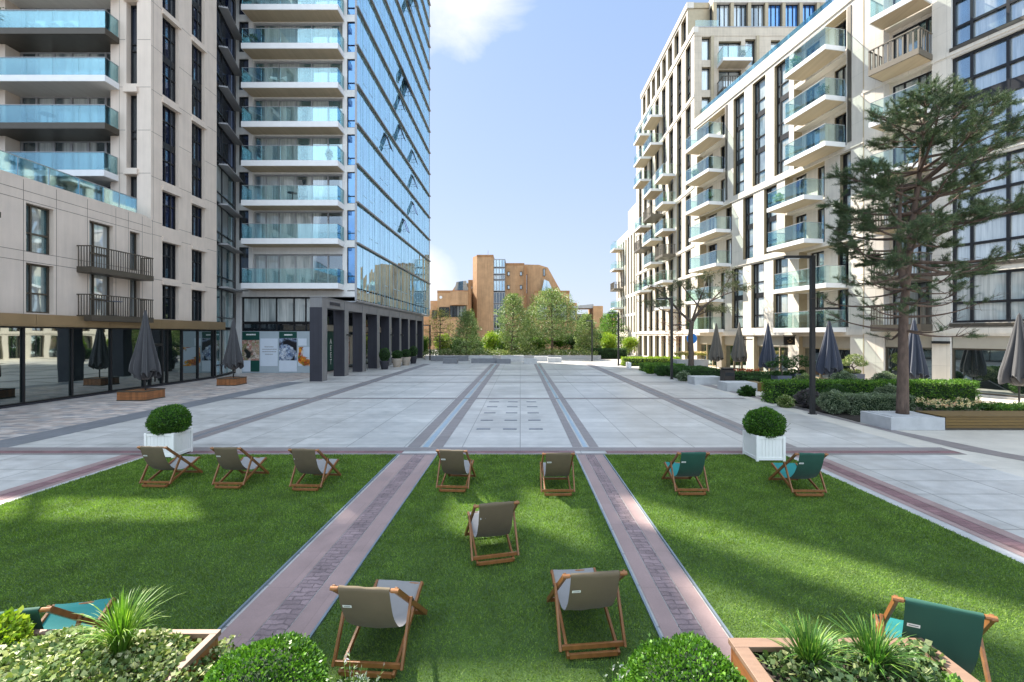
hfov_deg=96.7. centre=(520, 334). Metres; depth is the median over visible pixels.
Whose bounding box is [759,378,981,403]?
clipped hedge
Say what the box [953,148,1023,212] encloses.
window
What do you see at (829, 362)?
closed parasol
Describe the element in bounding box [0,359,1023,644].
plaza paving
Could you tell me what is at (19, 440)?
paving band
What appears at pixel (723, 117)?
window
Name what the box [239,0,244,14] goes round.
window
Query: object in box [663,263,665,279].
window
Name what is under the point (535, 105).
sky
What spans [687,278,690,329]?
window
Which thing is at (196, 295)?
window
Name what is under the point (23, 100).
window
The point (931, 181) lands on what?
window
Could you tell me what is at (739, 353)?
closed parasol
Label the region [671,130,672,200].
window
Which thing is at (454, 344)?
bush
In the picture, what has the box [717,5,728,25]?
window
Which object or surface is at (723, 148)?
window
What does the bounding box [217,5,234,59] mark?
window
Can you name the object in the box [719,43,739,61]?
window
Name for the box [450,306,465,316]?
window
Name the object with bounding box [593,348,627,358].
clipped hedge
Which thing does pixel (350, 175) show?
window
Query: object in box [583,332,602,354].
bush
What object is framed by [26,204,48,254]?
window
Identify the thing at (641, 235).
window
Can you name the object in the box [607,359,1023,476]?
side paving
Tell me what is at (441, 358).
wall
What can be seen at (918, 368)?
closed parasol
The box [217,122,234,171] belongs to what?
window
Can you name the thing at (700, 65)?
apartment building
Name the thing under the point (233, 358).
closed parasol
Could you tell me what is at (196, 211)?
window
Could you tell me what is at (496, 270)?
window
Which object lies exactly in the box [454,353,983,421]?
planting bed
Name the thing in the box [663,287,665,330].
window
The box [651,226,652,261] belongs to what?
window
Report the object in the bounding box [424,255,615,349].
brick building
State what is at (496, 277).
window
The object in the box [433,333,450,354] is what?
bush
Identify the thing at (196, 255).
window
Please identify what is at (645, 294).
window
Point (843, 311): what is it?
window
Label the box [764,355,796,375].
cloud pruned tree
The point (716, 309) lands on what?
pine tree
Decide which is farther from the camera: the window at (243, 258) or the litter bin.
the window at (243, 258)
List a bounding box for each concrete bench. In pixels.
[687,375,719,384]
[717,381,756,391]
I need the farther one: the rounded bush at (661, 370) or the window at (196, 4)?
the rounded bush at (661, 370)
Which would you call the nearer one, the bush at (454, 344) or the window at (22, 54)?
the window at (22, 54)
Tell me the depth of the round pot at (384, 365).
39.30 m
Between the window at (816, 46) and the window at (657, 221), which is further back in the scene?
the window at (657, 221)
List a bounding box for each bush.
[424,335,432,356]
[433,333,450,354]
[444,337,465,354]
[464,336,486,354]
[480,330,502,352]
[495,333,517,354]
[529,337,549,349]
[545,333,568,350]
[563,332,583,354]
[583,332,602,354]
[600,331,617,347]
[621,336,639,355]
[643,363,656,373]
[653,365,667,375]
[675,370,690,380]
[736,385,756,396]
[775,394,794,407]
[792,373,816,379]
[793,388,821,407]
[816,388,851,414]
[819,383,851,393]
[829,370,857,380]
[869,371,896,379]
[872,383,896,396]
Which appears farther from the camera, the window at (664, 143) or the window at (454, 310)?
the window at (454, 310)
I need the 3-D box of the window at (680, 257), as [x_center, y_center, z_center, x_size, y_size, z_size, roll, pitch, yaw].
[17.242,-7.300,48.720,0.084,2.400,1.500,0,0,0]
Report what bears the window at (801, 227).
in the apartment building at (769, 125)
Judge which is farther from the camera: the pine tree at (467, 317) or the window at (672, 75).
the pine tree at (467, 317)
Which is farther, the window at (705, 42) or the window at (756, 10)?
the window at (756, 10)
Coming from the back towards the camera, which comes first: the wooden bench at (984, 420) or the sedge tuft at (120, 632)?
the wooden bench at (984, 420)
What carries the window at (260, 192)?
in the glass tower
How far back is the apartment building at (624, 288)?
71.71 m
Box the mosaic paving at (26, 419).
[0,370,333,439]
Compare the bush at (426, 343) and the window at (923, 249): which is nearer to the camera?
the window at (923, 249)
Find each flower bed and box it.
[673,351,706,355]
[734,368,758,370]
[911,397,1006,410]
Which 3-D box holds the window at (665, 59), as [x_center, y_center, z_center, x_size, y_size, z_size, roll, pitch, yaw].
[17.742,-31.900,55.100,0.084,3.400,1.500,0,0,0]
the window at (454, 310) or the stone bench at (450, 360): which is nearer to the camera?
the stone bench at (450, 360)
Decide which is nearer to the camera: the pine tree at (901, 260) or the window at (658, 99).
the pine tree at (901, 260)
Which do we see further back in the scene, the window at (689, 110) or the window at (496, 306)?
the window at (496, 306)
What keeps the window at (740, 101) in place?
in the apartment building at (769, 125)
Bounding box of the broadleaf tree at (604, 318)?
[597,313,616,347]
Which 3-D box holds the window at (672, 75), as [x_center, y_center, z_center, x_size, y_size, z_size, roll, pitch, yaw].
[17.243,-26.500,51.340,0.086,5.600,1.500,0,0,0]
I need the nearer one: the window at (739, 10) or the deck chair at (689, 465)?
the deck chair at (689, 465)
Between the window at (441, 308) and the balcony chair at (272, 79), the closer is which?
the balcony chair at (272, 79)
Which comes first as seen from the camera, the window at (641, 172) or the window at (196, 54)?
the window at (196, 54)
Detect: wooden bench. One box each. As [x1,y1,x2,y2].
[750,381,762,390]
[915,411,1023,429]
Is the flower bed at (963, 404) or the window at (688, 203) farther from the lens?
the window at (688, 203)
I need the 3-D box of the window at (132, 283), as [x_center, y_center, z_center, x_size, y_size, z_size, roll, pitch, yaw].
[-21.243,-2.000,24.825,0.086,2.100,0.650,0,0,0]
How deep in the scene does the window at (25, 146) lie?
26.72 m
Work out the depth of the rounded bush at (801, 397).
18.50 m
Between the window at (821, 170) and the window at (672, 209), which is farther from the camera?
the window at (672, 209)
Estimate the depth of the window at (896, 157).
25.55 m
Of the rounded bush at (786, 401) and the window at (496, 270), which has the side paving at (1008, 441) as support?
the rounded bush at (786, 401)
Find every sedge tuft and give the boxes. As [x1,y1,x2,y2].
[63,586,178,654]
[759,608,864,679]
[827,608,944,681]
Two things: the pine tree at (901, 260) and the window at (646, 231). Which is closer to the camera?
the pine tree at (901, 260)
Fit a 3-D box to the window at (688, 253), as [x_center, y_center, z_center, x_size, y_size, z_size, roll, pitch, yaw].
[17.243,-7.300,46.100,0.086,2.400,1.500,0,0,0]
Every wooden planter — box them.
[2,629,220,681]
[728,638,979,681]
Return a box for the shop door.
[150,343,163,381]
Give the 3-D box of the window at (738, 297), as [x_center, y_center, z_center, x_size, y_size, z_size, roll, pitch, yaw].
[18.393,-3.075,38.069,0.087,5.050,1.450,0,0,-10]
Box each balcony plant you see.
[248,33,257,42]
[324,149,332,159]
[691,169,699,176]
[705,192,712,200]
[739,50,745,56]
[772,192,784,204]
[790,56,801,67]
[817,83,829,96]
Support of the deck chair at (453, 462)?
on the lawn at (605, 663)
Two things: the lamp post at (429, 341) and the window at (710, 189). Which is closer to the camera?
the window at (710, 189)
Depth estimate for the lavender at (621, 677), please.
3.28 m
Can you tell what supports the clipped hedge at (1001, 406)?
on the planting bed at (849, 416)
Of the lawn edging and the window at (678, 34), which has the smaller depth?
the lawn edging
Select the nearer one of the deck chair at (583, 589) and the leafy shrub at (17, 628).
the leafy shrub at (17, 628)
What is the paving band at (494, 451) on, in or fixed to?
on the plaza paving at (406, 409)
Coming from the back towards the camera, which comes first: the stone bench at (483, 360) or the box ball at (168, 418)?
the stone bench at (483, 360)
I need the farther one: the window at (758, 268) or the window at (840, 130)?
the window at (758, 268)
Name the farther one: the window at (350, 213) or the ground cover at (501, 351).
the ground cover at (501, 351)
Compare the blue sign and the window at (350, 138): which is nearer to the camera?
the window at (350, 138)
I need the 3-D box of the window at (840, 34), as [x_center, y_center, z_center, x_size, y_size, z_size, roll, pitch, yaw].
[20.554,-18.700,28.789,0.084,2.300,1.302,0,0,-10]
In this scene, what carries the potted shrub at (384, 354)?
in the round pot at (384, 365)
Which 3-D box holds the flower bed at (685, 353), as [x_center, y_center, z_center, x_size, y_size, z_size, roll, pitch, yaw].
[14.200,1.564,38.006,2.637,0.467,1.134,0,0,0]
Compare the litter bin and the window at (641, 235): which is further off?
the window at (641, 235)
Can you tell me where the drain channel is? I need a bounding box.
[423,364,586,446]
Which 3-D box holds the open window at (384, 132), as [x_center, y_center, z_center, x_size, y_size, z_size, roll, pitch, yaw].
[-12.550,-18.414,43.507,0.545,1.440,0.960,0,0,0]
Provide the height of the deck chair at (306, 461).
0.813 m
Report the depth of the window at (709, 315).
43.20 m
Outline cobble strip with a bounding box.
[220,455,716,680]
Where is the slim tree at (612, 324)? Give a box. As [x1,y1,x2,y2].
[598,309,626,347]
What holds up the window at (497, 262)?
in the brick building at (488, 287)
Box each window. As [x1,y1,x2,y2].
[20,8,110,13]
[20,52,110,60]
[20,97,110,106]
[20,141,110,153]
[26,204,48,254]
[26,263,48,313]
[89,221,108,268]
[89,274,108,315]
[130,232,135,270]
[130,280,135,316]
[131,6,136,82]
[131,96,136,167]
[131,177,136,197]
[162,0,174,17]
[162,17,174,101]
[162,105,174,185]
[162,191,174,229]
[162,242,174,279]
[162,285,174,319]
[192,0,201,42]
[192,44,201,119]
[192,123,201,198]
[192,205,201,237]
[192,250,201,282]
[192,290,201,320]
[215,329,234,376]
[217,0,234,21]
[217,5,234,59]
[217,45,234,97]
[217,85,234,132]
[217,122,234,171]
[217,163,234,209]
[217,203,234,246]
[217,243,234,288]
[217,288,234,327]
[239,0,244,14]
[239,22,248,51]
[239,59,248,89]
[239,97,248,126]
[239,135,248,164]
[239,172,248,202]
[239,210,248,239]
[239,247,248,282]
[242,297,309,322]
[242,323,309,330]
[254,0,336,3]
[254,24,342,42]
[254,62,342,81]
[254,99,342,120]
[254,137,342,159]
[254,175,342,199]
[254,212,342,237]
[254,254,342,282]
[327,309,391,327]
[347,0,354,14]
[347,22,354,51]
[347,59,354,89]
[347,97,354,126]
[347,135,354,164]
[347,172,354,202]
[347,210,354,239]
[347,247,354,282]
[384,132,392,150]
[439,307,448,316]
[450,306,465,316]
[494,259,504,266]
[494,268,504,273]
[494,275,504,279]
[494,280,504,290]
[494,292,504,302]
[494,304,504,315]
[494,316,504,328]
[640,172,641,224]
[640,235,641,270]
[640,295,641,330]
[645,165,646,224]
[645,231,646,268]
[645,294,646,330]
[651,109,652,141]
[651,157,652,213]
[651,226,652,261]
[651,291,652,330]
[651,336,652,355]
[657,99,658,141]
[657,150,658,213]
[657,221,658,261]
[657,290,658,330]
[657,336,658,355]
[663,87,665,134]
[663,140,665,200]
[663,215,665,253]
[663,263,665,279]
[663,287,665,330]
[664,59,665,77]
[664,336,665,355]
[670,48,671,66]
[671,75,672,123]
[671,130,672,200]
[671,209,672,253]
[671,260,672,279]
[677,34,678,54]
[679,60,681,112]
[679,118,681,195]
[679,202,681,250]
[679,255,681,277]
[679,282,681,329]
[679,336,681,358]
[684,21,685,42]
[687,45,690,101]
[687,106,690,188]
[687,194,690,245]
[687,251,690,274]
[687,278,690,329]
[702,39,708,59]
[702,69,708,89]
[702,98,708,107]
[706,124,712,134]
[706,154,712,168]
[706,186,712,201]
[707,276,712,298]
[707,304,712,328]
[709,213,716,230]
[709,244,716,263]
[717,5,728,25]
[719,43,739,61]
[719,72,739,86]
[722,114,724,134]
[722,146,724,168]
[722,179,724,201]
[722,273,724,298]
[722,303,724,328]
[727,207,731,229]
[727,239,731,263]
[734,5,745,25]
[734,267,742,327]
[736,94,743,194]
[745,41,753,64]
[745,196,752,258]
[751,5,762,25]
[754,263,763,327]
[755,77,764,185]
[767,185,776,253]
[768,5,780,25]
[776,258,787,326]
[777,58,788,174]
[786,5,797,25]
[797,174,805,196]
[797,214,805,239]
[803,5,814,20]
[807,40,819,56]
[807,83,819,104]
[807,127,819,149]
[812,251,823,283]
[816,292,823,326]
[819,166,824,196]
[819,208,824,241]
[836,20,845,48]
[836,65,845,96]
[836,113,845,144]
[839,253,848,282]
[839,289,848,326]
[843,152,850,233]
[893,16,931,58]
[893,71,931,109]
[893,129,931,167]
[893,181,931,212]
[893,235,931,275]
[893,282,931,324]
[953,0,1023,46]
[953,29,1023,154]
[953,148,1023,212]
[953,211,1023,263]
[953,268,1023,322]
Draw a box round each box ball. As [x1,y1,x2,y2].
[145,403,192,435]
[200,630,330,681]
[613,630,747,681]
[742,406,786,437]
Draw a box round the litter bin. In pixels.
[719,367,735,380]
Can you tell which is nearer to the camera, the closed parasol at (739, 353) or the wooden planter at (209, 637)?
the wooden planter at (209, 637)
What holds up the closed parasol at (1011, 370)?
on the side paving at (1008, 441)
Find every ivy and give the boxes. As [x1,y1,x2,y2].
[0,625,240,681]
[754,636,950,681]
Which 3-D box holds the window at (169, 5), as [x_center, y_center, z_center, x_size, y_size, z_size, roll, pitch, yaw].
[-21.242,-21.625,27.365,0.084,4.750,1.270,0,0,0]
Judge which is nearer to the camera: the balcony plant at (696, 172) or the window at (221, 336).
the window at (221, 336)
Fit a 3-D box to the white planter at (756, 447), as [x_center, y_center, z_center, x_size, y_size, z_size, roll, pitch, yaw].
[5.915,2.685,11.070,0.690,0.610,0.680,0,0,0]
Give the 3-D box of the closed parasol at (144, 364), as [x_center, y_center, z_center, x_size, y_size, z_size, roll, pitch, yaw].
[-17.466,0.710,21.191,1.112,3.720,1.060,0,0,-17]
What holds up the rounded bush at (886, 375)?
on the planting bed at (849, 416)
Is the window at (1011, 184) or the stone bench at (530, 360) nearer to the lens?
the window at (1011, 184)
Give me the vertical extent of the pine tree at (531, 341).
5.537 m
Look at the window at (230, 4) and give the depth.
34.65 m
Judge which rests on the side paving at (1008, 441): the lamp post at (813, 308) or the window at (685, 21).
the lamp post at (813, 308)
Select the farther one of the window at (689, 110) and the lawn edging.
the window at (689, 110)
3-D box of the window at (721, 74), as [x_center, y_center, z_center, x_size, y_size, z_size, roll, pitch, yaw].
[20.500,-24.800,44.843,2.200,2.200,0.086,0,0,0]
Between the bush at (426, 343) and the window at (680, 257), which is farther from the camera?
the bush at (426, 343)
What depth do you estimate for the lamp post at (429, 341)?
53.94 m
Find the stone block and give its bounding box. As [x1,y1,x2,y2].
[626,362,630,367]
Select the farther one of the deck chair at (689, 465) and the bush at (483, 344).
the bush at (483, 344)
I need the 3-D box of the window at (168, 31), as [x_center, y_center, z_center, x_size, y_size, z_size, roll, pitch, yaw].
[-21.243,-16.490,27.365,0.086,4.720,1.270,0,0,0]
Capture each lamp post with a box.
[423,325,430,359]
[586,320,592,360]
[608,312,627,365]
[656,298,686,378]
[784,255,839,414]
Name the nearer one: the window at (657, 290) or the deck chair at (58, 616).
the deck chair at (58, 616)
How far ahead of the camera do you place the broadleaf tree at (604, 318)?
85.85 m
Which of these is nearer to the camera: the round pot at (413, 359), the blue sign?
the blue sign
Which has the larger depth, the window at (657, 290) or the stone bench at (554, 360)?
the window at (657, 290)
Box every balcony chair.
[269,76,276,81]
[277,76,286,81]
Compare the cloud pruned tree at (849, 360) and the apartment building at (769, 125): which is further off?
the apartment building at (769, 125)
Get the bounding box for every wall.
[425,355,600,359]
[431,356,467,360]
[469,355,492,360]
[501,355,523,360]
[534,356,547,360]
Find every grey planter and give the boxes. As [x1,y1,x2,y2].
[771,375,791,380]
[848,373,864,378]
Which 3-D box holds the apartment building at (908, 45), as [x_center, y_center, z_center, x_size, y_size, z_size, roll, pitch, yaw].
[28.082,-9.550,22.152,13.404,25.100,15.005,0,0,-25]
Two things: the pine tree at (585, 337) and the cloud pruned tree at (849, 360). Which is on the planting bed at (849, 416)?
the pine tree at (585, 337)
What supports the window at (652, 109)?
in the apartment building at (700, 65)
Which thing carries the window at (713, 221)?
in the apartment building at (769, 125)
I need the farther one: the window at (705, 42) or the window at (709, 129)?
the window at (705, 42)
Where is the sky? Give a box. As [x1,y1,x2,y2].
[425,0,833,334]
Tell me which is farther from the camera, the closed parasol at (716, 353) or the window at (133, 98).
the closed parasol at (716, 353)
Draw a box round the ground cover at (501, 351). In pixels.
[422,347,598,355]
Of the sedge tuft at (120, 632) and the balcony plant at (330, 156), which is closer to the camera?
the sedge tuft at (120, 632)
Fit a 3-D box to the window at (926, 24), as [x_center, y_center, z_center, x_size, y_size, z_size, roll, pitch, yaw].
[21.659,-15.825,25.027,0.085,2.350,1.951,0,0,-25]
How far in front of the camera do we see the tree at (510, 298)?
57.40 m
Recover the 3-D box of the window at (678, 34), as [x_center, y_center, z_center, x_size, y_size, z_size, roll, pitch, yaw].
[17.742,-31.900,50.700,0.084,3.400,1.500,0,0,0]
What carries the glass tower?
on the plaza paving at (406, 409)
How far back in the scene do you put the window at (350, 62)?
35.84 m
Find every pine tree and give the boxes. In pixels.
[447,306,485,354]
[517,319,537,353]
[572,312,601,351]
[630,266,760,365]
[811,70,1023,414]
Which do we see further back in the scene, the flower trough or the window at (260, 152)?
the flower trough
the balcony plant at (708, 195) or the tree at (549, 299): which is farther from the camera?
the tree at (549, 299)
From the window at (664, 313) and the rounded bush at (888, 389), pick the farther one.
the window at (664, 313)
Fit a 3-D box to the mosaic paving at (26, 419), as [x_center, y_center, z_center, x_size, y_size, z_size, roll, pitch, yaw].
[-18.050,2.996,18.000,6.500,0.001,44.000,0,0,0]
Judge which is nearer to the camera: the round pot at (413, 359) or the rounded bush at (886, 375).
the rounded bush at (886, 375)
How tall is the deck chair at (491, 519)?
0.813 m
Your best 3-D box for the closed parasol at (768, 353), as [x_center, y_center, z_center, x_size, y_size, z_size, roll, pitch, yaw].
[16.628,1.100,30.582,1.166,3.800,1.093,0,0,-18]
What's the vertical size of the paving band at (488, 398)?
0.001 m
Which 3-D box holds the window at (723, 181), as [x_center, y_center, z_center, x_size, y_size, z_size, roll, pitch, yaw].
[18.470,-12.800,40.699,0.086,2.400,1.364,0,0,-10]
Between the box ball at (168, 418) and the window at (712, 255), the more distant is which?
the window at (712, 255)
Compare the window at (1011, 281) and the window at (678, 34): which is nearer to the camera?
the window at (1011, 281)
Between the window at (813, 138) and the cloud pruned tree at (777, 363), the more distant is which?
the window at (813, 138)
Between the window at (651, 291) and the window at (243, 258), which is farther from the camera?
the window at (651, 291)
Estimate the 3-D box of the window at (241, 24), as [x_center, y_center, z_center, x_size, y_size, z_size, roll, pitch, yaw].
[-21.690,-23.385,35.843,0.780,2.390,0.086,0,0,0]
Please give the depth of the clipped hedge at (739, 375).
27.50 m
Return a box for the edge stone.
[0,455,1023,562]
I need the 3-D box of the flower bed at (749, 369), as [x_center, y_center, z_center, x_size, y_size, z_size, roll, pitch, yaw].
[16.176,2.656,33.202,2.489,0.488,0.748,0,0,0]
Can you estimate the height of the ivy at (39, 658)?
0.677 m
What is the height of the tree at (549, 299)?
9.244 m
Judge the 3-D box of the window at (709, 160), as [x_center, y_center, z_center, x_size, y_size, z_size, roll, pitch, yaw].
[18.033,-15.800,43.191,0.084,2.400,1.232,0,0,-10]
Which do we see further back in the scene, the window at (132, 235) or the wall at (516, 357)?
the wall at (516, 357)
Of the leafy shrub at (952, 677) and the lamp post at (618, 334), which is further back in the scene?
the lamp post at (618, 334)
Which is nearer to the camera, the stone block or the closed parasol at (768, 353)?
the closed parasol at (768, 353)
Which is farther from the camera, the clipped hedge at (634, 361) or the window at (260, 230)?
the clipped hedge at (634, 361)
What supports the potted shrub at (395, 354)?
in the round pot at (396, 362)
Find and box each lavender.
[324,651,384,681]
[600,659,629,681]
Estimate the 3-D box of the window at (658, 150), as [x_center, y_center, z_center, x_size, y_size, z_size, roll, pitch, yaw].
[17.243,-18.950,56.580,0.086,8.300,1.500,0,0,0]
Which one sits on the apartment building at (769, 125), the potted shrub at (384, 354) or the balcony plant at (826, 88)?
the balcony plant at (826, 88)
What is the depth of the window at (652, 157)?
59.19 m
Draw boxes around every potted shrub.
[378,348,390,360]
[391,350,402,358]
[401,349,410,356]
[409,346,417,355]
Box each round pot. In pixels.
[380,361,388,369]
[392,358,401,366]
[401,357,410,364]
[409,356,416,363]
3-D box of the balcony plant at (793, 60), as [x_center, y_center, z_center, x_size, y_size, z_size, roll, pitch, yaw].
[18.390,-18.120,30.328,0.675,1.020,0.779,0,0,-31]
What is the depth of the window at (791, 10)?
46.63 m
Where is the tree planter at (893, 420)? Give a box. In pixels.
[860,411,944,429]
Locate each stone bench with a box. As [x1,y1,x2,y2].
[443,358,457,363]
[471,358,496,362]
[497,359,510,363]
[524,358,536,363]
[547,358,561,362]
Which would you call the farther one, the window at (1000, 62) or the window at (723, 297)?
the window at (723, 297)
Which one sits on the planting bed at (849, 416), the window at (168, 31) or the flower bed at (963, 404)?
the flower bed at (963, 404)
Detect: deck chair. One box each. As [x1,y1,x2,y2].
[0,597,115,628]
[137,446,202,486]
[210,447,268,487]
[288,448,340,490]
[329,579,427,678]
[436,449,475,491]
[465,500,518,565]
[539,452,574,495]
[547,567,627,658]
[662,452,709,494]
[768,453,828,495]
[873,595,998,681]
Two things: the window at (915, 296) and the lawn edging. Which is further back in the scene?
the window at (915, 296)
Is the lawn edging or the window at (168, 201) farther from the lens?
the window at (168, 201)
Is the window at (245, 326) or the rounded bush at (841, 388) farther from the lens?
the window at (245, 326)
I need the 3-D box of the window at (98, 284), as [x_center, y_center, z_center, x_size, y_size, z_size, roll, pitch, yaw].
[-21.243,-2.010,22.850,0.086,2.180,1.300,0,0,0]
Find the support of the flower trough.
on the planting bed at (849, 416)
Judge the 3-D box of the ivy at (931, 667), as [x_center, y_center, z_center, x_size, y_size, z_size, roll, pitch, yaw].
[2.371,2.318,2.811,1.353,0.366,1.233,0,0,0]
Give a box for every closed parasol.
[128,310,160,389]
[222,318,243,377]
[709,323,723,367]
[731,322,746,368]
[758,323,776,370]
[816,320,842,378]
[909,319,929,379]
[998,313,1023,403]
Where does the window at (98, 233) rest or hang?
in the apartment building at (119, 142)
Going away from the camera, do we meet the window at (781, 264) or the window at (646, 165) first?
the window at (781, 264)
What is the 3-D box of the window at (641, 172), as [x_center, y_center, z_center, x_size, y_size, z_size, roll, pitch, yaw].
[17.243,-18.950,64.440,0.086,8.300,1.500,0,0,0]
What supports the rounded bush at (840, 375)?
on the planting bed at (849, 416)
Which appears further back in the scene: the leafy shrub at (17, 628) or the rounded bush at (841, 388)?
the rounded bush at (841, 388)
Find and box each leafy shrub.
[0,605,36,656]
[919,672,962,681]
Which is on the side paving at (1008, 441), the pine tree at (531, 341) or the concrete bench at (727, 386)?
the concrete bench at (727, 386)
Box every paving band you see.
[0,382,302,446]
[0,447,963,453]
[0,451,959,452]
[0,455,1023,551]
[0,455,1023,661]
[193,364,744,437]
[193,364,795,446]
[231,398,745,398]
[704,385,1023,460]
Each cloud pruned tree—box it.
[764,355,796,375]
[783,354,808,373]
[841,353,867,373]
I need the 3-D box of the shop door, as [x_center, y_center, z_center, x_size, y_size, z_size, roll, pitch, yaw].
[-21.120,1.600,26.260,0.140,2.200,1.280,0,0,0]
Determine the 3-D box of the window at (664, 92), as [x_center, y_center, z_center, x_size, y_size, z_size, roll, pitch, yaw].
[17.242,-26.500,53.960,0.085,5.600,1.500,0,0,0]
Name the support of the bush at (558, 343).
on the planting bed at (849, 416)
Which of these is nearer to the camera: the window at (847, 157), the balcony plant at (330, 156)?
the window at (847, 157)
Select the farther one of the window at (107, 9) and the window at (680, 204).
the window at (680, 204)
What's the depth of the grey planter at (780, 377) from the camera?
24.85 m
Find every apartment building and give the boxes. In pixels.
[0,0,242,408]
[610,203,635,354]
[634,0,825,358]
[685,0,862,378]
[863,0,1023,400]
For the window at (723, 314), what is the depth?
41.24 m
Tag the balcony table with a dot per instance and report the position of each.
(291, 192)
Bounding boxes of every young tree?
[424,306,455,349]
[645,311,688,346]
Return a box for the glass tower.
[236,0,430,380]
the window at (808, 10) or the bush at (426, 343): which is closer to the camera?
the window at (808, 10)
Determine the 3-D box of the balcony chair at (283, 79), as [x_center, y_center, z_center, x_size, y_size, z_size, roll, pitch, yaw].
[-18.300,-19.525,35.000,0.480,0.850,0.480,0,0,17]
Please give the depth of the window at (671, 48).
53.51 m
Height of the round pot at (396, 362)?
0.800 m
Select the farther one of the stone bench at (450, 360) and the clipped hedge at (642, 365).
the stone bench at (450, 360)
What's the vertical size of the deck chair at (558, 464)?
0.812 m
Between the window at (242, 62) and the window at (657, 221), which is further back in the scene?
the window at (657, 221)
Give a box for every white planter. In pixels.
[144,428,192,457]
[743,430,785,461]
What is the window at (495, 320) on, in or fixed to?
in the brick building at (488, 287)
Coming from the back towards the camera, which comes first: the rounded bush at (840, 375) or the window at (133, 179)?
the window at (133, 179)
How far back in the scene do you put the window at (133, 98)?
26.29 m
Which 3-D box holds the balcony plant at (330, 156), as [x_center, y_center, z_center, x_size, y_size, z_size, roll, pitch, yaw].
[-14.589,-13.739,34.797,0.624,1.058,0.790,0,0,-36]
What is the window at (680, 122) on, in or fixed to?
in the apartment building at (700, 65)
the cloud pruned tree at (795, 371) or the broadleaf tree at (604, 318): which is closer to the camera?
the cloud pruned tree at (795, 371)
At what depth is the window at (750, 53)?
44.88 m
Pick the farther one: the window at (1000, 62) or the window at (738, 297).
the window at (738, 297)
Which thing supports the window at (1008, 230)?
in the apartment building at (908, 45)
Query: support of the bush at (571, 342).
on the planting bed at (849, 416)
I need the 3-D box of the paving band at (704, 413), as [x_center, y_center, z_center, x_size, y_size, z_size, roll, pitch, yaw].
[-1.280,2.996,29.580,16.784,0.001,34.840,0,0,0]
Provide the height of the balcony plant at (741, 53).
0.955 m
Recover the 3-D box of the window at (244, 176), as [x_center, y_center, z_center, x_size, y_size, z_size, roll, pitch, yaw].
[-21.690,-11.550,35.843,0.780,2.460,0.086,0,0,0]
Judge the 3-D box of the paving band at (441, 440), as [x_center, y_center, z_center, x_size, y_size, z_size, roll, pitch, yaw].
[-1.275,2.996,29.580,17.350,0.001,34.840,0,0,0]
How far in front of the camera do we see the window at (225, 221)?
33.75 m
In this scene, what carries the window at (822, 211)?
in the apartment building at (769, 125)
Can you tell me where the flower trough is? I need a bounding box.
[673,359,707,366]
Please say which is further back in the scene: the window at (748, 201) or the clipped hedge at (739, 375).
the window at (748, 201)
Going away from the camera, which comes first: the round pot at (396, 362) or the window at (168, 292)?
the window at (168, 292)
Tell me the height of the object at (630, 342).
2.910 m
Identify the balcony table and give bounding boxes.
[287,191,297,199]
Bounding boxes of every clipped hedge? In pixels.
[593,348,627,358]
[620,355,680,365]
[638,362,685,371]
[666,365,719,377]
[735,371,784,380]
[741,374,793,381]
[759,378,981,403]
[841,392,916,414]
[977,400,1023,410]
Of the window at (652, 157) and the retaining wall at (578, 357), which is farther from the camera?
the window at (652, 157)
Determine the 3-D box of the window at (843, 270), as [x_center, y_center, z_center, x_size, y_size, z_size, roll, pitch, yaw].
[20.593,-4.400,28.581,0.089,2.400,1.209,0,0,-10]
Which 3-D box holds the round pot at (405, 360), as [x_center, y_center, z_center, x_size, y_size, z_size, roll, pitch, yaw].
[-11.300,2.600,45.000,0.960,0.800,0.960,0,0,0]
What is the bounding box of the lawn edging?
[218,454,733,652]
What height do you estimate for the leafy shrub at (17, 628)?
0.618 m
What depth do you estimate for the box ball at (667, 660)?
3.24 m
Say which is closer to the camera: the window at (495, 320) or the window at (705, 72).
the window at (705, 72)
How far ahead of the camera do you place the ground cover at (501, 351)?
56.80 m
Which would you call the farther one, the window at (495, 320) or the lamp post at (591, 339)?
the window at (495, 320)
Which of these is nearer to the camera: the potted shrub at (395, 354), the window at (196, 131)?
the window at (196, 131)
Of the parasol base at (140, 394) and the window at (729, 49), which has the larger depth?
the window at (729, 49)
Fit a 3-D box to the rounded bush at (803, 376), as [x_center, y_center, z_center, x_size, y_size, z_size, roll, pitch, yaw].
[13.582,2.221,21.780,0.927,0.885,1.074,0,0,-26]
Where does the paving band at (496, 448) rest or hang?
on the plaza paving at (406, 409)
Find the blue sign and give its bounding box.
[686,334,696,342]
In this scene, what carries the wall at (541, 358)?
on the plaza paving at (406, 409)
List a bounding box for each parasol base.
[116,388,164,400]
[216,376,246,385]
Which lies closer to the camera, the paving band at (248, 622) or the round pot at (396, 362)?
the paving band at (248, 622)
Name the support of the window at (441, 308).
in the brick building at (488, 287)
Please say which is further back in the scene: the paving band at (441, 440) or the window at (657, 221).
the window at (657, 221)
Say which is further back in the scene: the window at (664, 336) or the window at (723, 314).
the window at (664, 336)

